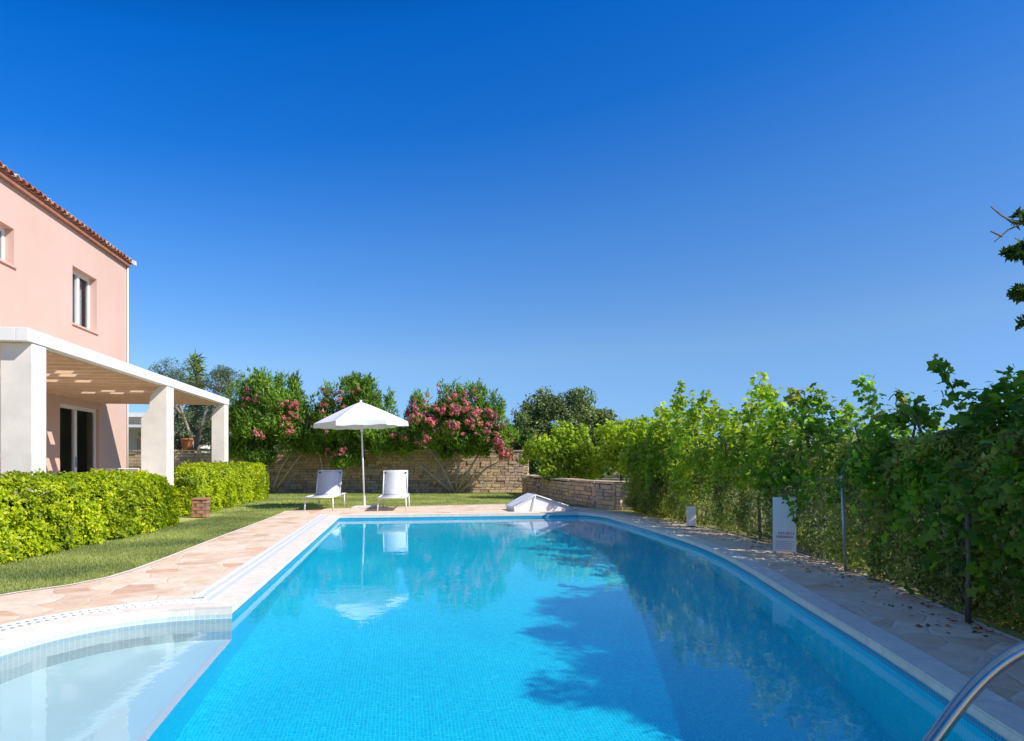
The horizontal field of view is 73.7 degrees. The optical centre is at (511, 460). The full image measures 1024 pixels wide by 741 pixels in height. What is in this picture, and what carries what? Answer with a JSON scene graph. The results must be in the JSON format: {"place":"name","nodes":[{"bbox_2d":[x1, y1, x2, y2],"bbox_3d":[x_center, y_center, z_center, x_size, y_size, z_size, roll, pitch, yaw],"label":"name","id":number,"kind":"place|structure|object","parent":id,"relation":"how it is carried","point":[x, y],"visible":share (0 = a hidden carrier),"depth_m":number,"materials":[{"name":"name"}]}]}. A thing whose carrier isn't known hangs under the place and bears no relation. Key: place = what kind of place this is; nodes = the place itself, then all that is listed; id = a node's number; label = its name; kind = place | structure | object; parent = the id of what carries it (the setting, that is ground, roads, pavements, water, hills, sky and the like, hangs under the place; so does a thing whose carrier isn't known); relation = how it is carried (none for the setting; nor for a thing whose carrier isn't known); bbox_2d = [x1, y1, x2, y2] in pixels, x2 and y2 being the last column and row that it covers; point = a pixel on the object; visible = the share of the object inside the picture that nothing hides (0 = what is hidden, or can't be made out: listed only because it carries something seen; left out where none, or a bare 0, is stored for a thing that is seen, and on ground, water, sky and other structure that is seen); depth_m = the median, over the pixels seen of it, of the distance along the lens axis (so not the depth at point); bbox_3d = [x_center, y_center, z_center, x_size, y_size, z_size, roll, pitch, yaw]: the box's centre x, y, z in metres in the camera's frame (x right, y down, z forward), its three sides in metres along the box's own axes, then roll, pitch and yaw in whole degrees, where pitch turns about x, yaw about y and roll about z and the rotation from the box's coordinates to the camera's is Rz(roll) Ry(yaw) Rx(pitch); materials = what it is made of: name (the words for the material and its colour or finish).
{"place":"outdoors","nodes":[
{"label":"outdoors","id":0,"kind":"place"},
{"bbox_2d":[0,161,135,492],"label":"pink house","id":1,"kind":"structure","parent":0,"point":[64,275],"depth_m":16.40,"materials":[{"name":"paint"}]},
{"bbox_2d":[0,226,16,268],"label":"window","id":2,"kind":"structure","parent":1,"relation":"in","point":[2,230],"depth_m":13.91,"materials":[{"name":"white paint"}]},
{"bbox_2d":[60,404,95,472],"bbox_3d":[-10.765,-0.175,16.895,0.100,2.350,2.050,0,0,-9],"label":"sliding door","id":3,"kind":"structure","parent":1,"relation":"in","point":[74,409],"depth_m":16.77,"materials":[{"name":"white paint"}]},
{"bbox_2d":[72,270,98,334],"bbox_3d":[-10.877,-4.013,17.135,0.386,1.435,1.400,0,0,-9],"label":"window","id":4,"kind":"structure","parent":1,"relation":"in","point":[76,282],"depth_m":17.19,"materials":[{"name":"white paint"}]},
{"bbox_2d":[94,468,115,487],"bbox_3d":[-8.730,0.579,14.793,0.455,0.845,0.516,0,0,-10],"label":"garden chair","id":5,"kind":"object","parent":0,"point":[105,468],"visible":0.09,"depth_m":14.56,"materials":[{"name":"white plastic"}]},
{"bbox_2d":[0,510,283,593],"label":"grass","id":6,"kind":"structure","parent":0,"point":[113,557],"depth_m":8.32,"materials":[{"name":"green plant"}]},
{"bbox_2d":[191,498,210,516],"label":"brick pier","id":7,"kind":"structure","parent":0,"point":[200,507],"depth_m":13.97,"materials":[{"name":"brown brick"}]},
{"bbox_2d":[0,517,994,740],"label":"water","id":8,"kind":"structure","parent":0,"point":[532,629],"depth_m":4.25,"materials":[{"name":"blue liquid"}]},
{"bbox_2d":[0,504,1023,709],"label":"paving","id":9,"kind":"structure","parent":0,"point":[962,648],"depth_m":6.15,"materials":[{"name":"beige stone"}]},
{"bbox_2d":[0,514,329,632],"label":"drain grate","id":10,"kind":"object","parent":9,"relation":"on","point":[213,592],"visible":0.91,"depth_m":6.03,"materials":[{"name":"white plastic"}]},
{"bbox_2d":[304,470,346,510],"bbox_3d":[-4.537,0.691,16.698,0.681,0.923,1.931,0,0,-4],"label":"sun lounger","id":11,"kind":"object","parent":9,"relation":"on","point":[329,482],"visible":0.98,"depth_m":17.00,"materials":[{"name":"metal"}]},
{"bbox_2d":[313,400,408,508],"bbox_3d":[-3.666,-0.175,16.750,2.233,2.648,2.171,-2,0,0],"label":"parasol","id":12,"kind":"object","parent":9,"relation":"on","point":[361,415],"visible":0.98,"depth_m":16.42,"materials":[{"name":"white fabric"}]},
{"bbox_2d":[377,470,409,510],"bbox_3d":[-2.840,0.691,16.495,0.681,0.923,1.931,0,0,-6],"label":"sun lounger","id":13,"kind":"object","parent":9,"relation":"on","point":[395,483],"visible":1,"depth_m":16.80,"materials":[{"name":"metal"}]},
{"bbox_2d":[0,504,1022,641],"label":"paving border","id":14,"kind":"object","parent":9,"relation":"on","point":[975,622],"visible":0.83,"depth_m":6.70,"materials":[{"name":"stone"}]},
{"bbox_2d":[505,493,573,511],"bbox_3d":[0.636,0.957,15.972,1.470,0.393,0.747,0,0,-14],"label":"folded sunbed","id":15,"kind":"object","parent":9,"relation":"on","point":[530,502],"visible":1,"depth_m":15.65,"materials":[{"name":"white fabric"}]},
{"bbox_2d":[686,507,696,526],"bbox_3d":[3.124,0.990,11.900,0.170,0.380,0.120,0,0,8],"label":"utility box","id":16,"kind":"object","parent":9,"relation":"on","point":[690,516],"visible":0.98,"depth_m":11.85,"materials":[{"name":"white plastic"}]},
{"bbox_2d":[689,512,694,522],"bbox_3d":[3.117,0.975,11.849,0.100,0.190,0.003,0,0,8],"label":"door","id":17,"kind":"structure","parent":16,"relation":"in","point":[691,514],"depth_m":11.85,"materials":[{"name":"metal"}]},
{"bbox_2d":[773,497,795,554],"bbox_3d":[3.366,0.800,8.430,0.270,0.700,0.056,0,0,28],"label":"sign board","id":18,"kind":"object","parent":9,"relation":"on","point":[784,533],"visible":0.98,"depth_m":8.41,"materials":[{"name":"white paint"}]},
{"bbox_2d":[615,511,993,638],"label":"fallen leaves","id":19,"kind":"object","parent":9,"relation":"on","point":[919,625],"visible":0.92,"depth_m":6.33,"materials":[{"name":"brown plant"}]},
{"bbox_2d":[713,472,971,622],"bbox_3d":[3.436,0.644,8.116,0.292,1.013,6.565,0,0,1],"label":"wire fence","id":20,"kind":"object","parent":9,"relation":"on","point":[968,600],"visible":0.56,"depth_m":7.02,"materials":[{"name":"green metal"}]},
{"bbox_2d":[921,640,1023,740],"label":"handrail","id":21,"kind":"object","parent":9,"relation":"on","point":[977,683],"visible":1,"depth_m":2.28,"materials":[{"name":"silver metal"}]},
{"bbox_2d":[0,0,1023,440],"label":"sky","id":22,"kind":"structure","parent":0,"point":[626,201],"materials":[{"name":"blue"}]},
{"bbox_2d":[9,493,1023,639],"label":"lawn","id":23,"kind":"structure","parent":0,"point":[1011,632],"depth_m":14.09,"materials":[{"name":"green plant"}]},
{"bbox_2d":[0,467,179,564],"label":"hedge","id":24,"kind":"object","parent":23,"relation":"on","point":[85,509],"visible":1,"depth_m":9.08,"materials":[{"name":"green plant"}]},
{"bbox_2d":[174,460,269,515],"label":"hedge","id":25,"kind":"object","parent":23,"relation":"on","point":[238,483],"visible":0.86,"depth_m":16.24,"materials":[{"name":"green plant"}]},
{"bbox_2d":[224,366,324,492],"bbox_3d":[-8.434,-1.116,23.958,3.283,4.588,2.888,0,0,37],"label":"oleander","id":26,"kind":"object","parent":23,"relation":"on","point":[257,430],"visible":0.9,"depth_m":23.47,"materials":[{"name":"green plant"}]},
{"bbox_2d":[300,371,402,475],"bbox_3d":[-5.580,-1.049,24.012,3.644,4.457,2.346,0,0,0],"label":"oleander","id":27,"kind":"object","parent":23,"relation":"on","point":[339,448],"visible":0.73,"depth_m":23.59,"materials":[{"name":"green plant"}]},
{"bbox_2d":[393,376,520,492],"bbox_3d":[-2.075,-0.901,24.015,4.817,4.175,2.512,0,0,0],"label":"oleander","id":28,"kind":"object","parent":23,"relation":"on","point":[459,423],"visible":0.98,"depth_m":23.61,"materials":[{"name":"green plant"}]},
{"bbox_2d":[515,420,610,482],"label":"vine bush","id":29,"kind":"object","parent":23,"relation":"on","point":[553,450],"visible":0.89,"depth_m":20.70,"materials":[{"name":"green plant"}]},
{"bbox_2d":[521,475,637,510],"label":"garden wall","id":30,"kind":"structure","parent":23,"relation":"on","point":[605,494],"depth_m":17.78,"materials":[{"name":"stone"}]},
{"bbox_2d":[614,380,722,520],"bbox_3d":[3.169,-0.213,14.256,1.099,2.737,3.774,0,0,-8],"label":"grapevine","id":31,"kind":"object","parent":23,"relation":"on","point":[656,437],"visible":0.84,"depth_m":13.86,"materials":[{"name":"green plant"}]},
{"bbox_2d":[623,449,714,522],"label":"shrub","id":32,"kind":"object","parent":23,"relation":"on","point":[655,499],"visible":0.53,"depth_m":13.96,"materials":[{"name":"green plant"}]},
{"bbox_2d":[531,468,1023,633],"bbox_3d":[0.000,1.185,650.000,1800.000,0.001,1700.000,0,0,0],"label":"ground","id":33,"kind":"structure","parent":0,"point":[613,477],"depth_m":10.29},
{"bbox_2d":[129,412,209,452],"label":"outbuilding","id":34,"kind":"structure","parent":33,"relation":"on","point":[134,424],"depth_m":34.06,"materials":[{"name":"white paint"}]},
{"bbox_2d":[183,348,207,452],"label":"yucca","id":35,"kind":"object","parent":33,"relation":"on","point":[199,368],"visible":0.45,"depth_m":27.43,"materials":[{"name":"green plant"}]},
{"bbox_2d":[148,356,243,452],"bbox_3d":[-12.434,-1.440,26.904,4.019,5.196,1.991,0,0,0],"label":"olive tree","id":36,"kind":"object","parent":33,"relation":"on","point":[224,377],"visible":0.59,"depth_m":26.59,"materials":[{"name":"green plant"}]},
{"bbox_2d":[174,388,316,452],"bbox_3d":[-12.390,-1.037,30.385,8.489,4.374,3.988,0,0,0],"label":"tree","id":37,"kind":"object","parent":33,"relation":"on","point":[190,426],"visible":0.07,"depth_m":29.59,"materials":[{"name":"green plant"}]},
{"bbox_2d":[129,450,528,492],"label":"garden wall","id":38,"kind":"structure","parent":33,"relation":"on","point":[504,476],"depth_m":25.12,"materials":[{"name":"stone"}]},
{"bbox_2d":[179,430,194,449],"bbox_3d":[-12.074,-0.773,25.332,0.585,0.741,0.510,0,0,0],"label":"flower pot","id":39,"kind":"object","parent":38,"relation":"on","point":[186,443],"visible":0.99,"depth_m":25.18,"materials":[{"name":"ceramic"}]},
{"bbox_2d":[354,430,439,452],"bbox_3d":[-5.590,-0.396,29.409,6.371,3.091,2.514,0,0,0],"label":"tree","id":40,"kind":"object","parent":33,"relation":"on","point":[425,448],"visible":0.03,"depth_m":28.95,"materials":[{"name":"green plant"}]},
{"bbox_2d":[210,491,591,513],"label":"grass","id":41,"kind":"structure","parent":33,"relation":"on","point":[486,498],"depth_m":19.65,"materials":[{"name":"green plant"}]},
{"bbox_2d":[0,512,1023,740],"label":"pool coping","id":42,"kind":"object","parent":33,"relation":"on","point":[1000,715],"visible":0.98,"depth_m":5.09,"materials":[{"name":"stone"}]},
{"bbox_2d":[492,423,541,474],"bbox_3d":[0.226,-0.293,29.602,2.770,2.886,2.067,0,0,0],"label":"tree","id":43,"kind":"object","parent":33,"relation":"on","point":[535,464],"visible":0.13,"depth_m":29.20,"materials":[{"name":"green plant"}]},
{"bbox_2d":[210,425,907,477],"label":"distant scrub","id":44,"kind":"object","parent":33,"relation":"on","point":[791,441],"visible":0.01,"depth_m":47.60,"materials":[{"name":"green plant"}]},
{"bbox_2d":[511,385,623,463],"bbox_3d":[3.218,-1.580,38.108,6.773,5.490,4.444,0,0,0],"label":"carob tree","id":45,"kind":"object","parent":33,"relation":"on","point":[541,413],"visible":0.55,"depth_m":37.27,"materials":[{"name":"green plant"}]},
{"bbox_2d":[586,414,671,479],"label":"vine bush","id":46,"kind":"object","parent":33,"relation":"on","point":[615,446],"visible":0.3,"depth_m":19.87,"materials":[{"name":"green plant"}]},
{"bbox_2d":[680,416,769,502],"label":"vine bush","id":47,"kind":"object","parent":33,"relation":"on","point":[700,440],"visible":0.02,"depth_m":17.09,"materials":[{"name":"green plant"}]},
{"bbox_2d":[674,446,786,537],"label":"shrub","id":48,"kind":"object","parent":33,"relation":"on","point":[720,494],"visible":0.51,"depth_m":11.15,"materials":[{"name":"green plant"}]},
{"bbox_2d":[672,372,820,538],"bbox_3d":[3.599,-0.076,11.032,1.158,2.461,3.654,0,0,-5],"label":"grapevine","id":49,"kind":"object","parent":33,"relation":"on","point":[745,433],"visible":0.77,"depth_m":10.81,"materials":[{"name":"green plant"}]},
{"bbox_2d":[738,440,879,561],"bbox_3d":[4.502,0.470,8.946,2.280,1.482,2.864,0,0,0],"label":"shrub","id":50,"kind":"object","parent":33,"relation":"on","point":[768,529],"visible":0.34,"depth_m":8.61,"materials":[{"name":"green plant"}]},
{"bbox_2d":[742,371,945,574],"bbox_3d":[3.774,0.095,8.110,1.150,2.124,3.277,0,0,0],"label":"grapevine","id":51,"kind":"object","parent":33,"relation":"on","point":[822,431],"visible":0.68,"depth_m":8.24,"materials":[{"name":"green plant"}]},
{"bbox_2d":[817,431,1016,615],"bbox_3d":[4.408,0.479,6.394,2.357,1.465,2.841,0,0,0],"label":"shrub","id":52,"kind":"object","parent":33,"relation":"on","point":[881,560],"visible":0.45,"depth_m":6.18,"materials":[{"name":"green plant"}]},
{"bbox_2d":[845,353,1023,615],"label":"grapevine","id":53,"kind":"object","parent":33,"relation":"on","point":[991,408],"visible":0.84,"depth_m":5.21,"materials":[{"name":"green plant"}]},
{"bbox_2d":[936,425,1023,632],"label":"shrub","id":54,"kind":"object","parent":33,"relation":"on","point":[998,592],"visible":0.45,"depth_m":4.79,"materials":[{"name":"green plant"}]},
{"bbox_2d":[990,206,1023,330],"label":"garden tree","id":55,"kind":"object","parent":33,"relation":"on","point":[1015,253],"visible":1,"depth_m":7.82,"materials":[{"name":"green plant"}]},
{"bbox_2d":[1014,472,1023,493],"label":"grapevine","id":56,"kind":"object","parent":33,"relation":"on","point":[1017,482],"visible":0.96,"depth_m":4.30,"materials":[{"name":"green plant"}]},
{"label":"terrace","id":57,"kind":"structure","parent":0,"visible":0},
{"bbox_2d":[0,327,228,494],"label":"pergola","id":58,"kind":"object","parent":57,"relation":"on","point":[36,366],"visible":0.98,"depth_m":11.32,"materials":[{"name":"white paint"}]},
{"bbox_2d":[118,468,138,471],"bbox_3d":[-8.439,0.579,15.194,0.455,0.845,0.516,0,0,-10],"label":"garden table","id":59,"kind":"object","parent":57,"relation":"on","point":[129,468],"visible":0.08,"depth_m":14.96,"materials":[{"name":"white plastic"}]},
{"label":"pool bay floor","id":60,"kind":"structure","parent":0,"visible":0},
{"bbox_2d":[0,614,231,655],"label":"pool shallow bay","id":61,"kind":"object","parent":60,"relation":"on","point":[94,629],"visible":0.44,"depth_m":5.01,"materials":[{"name":"white tile"}]},
{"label":"pool basin","id":62,"kind":"structure","parent":0,"visible":0},
{"bbox_2d":[232,515,1008,740],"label":"pool waterline","id":63,"kind":"object","parent":62,"relation":"attached to","point":[985,729],"visible":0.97,"depth_m":5.92,"materials":[{"name":"tile"}]}
]}

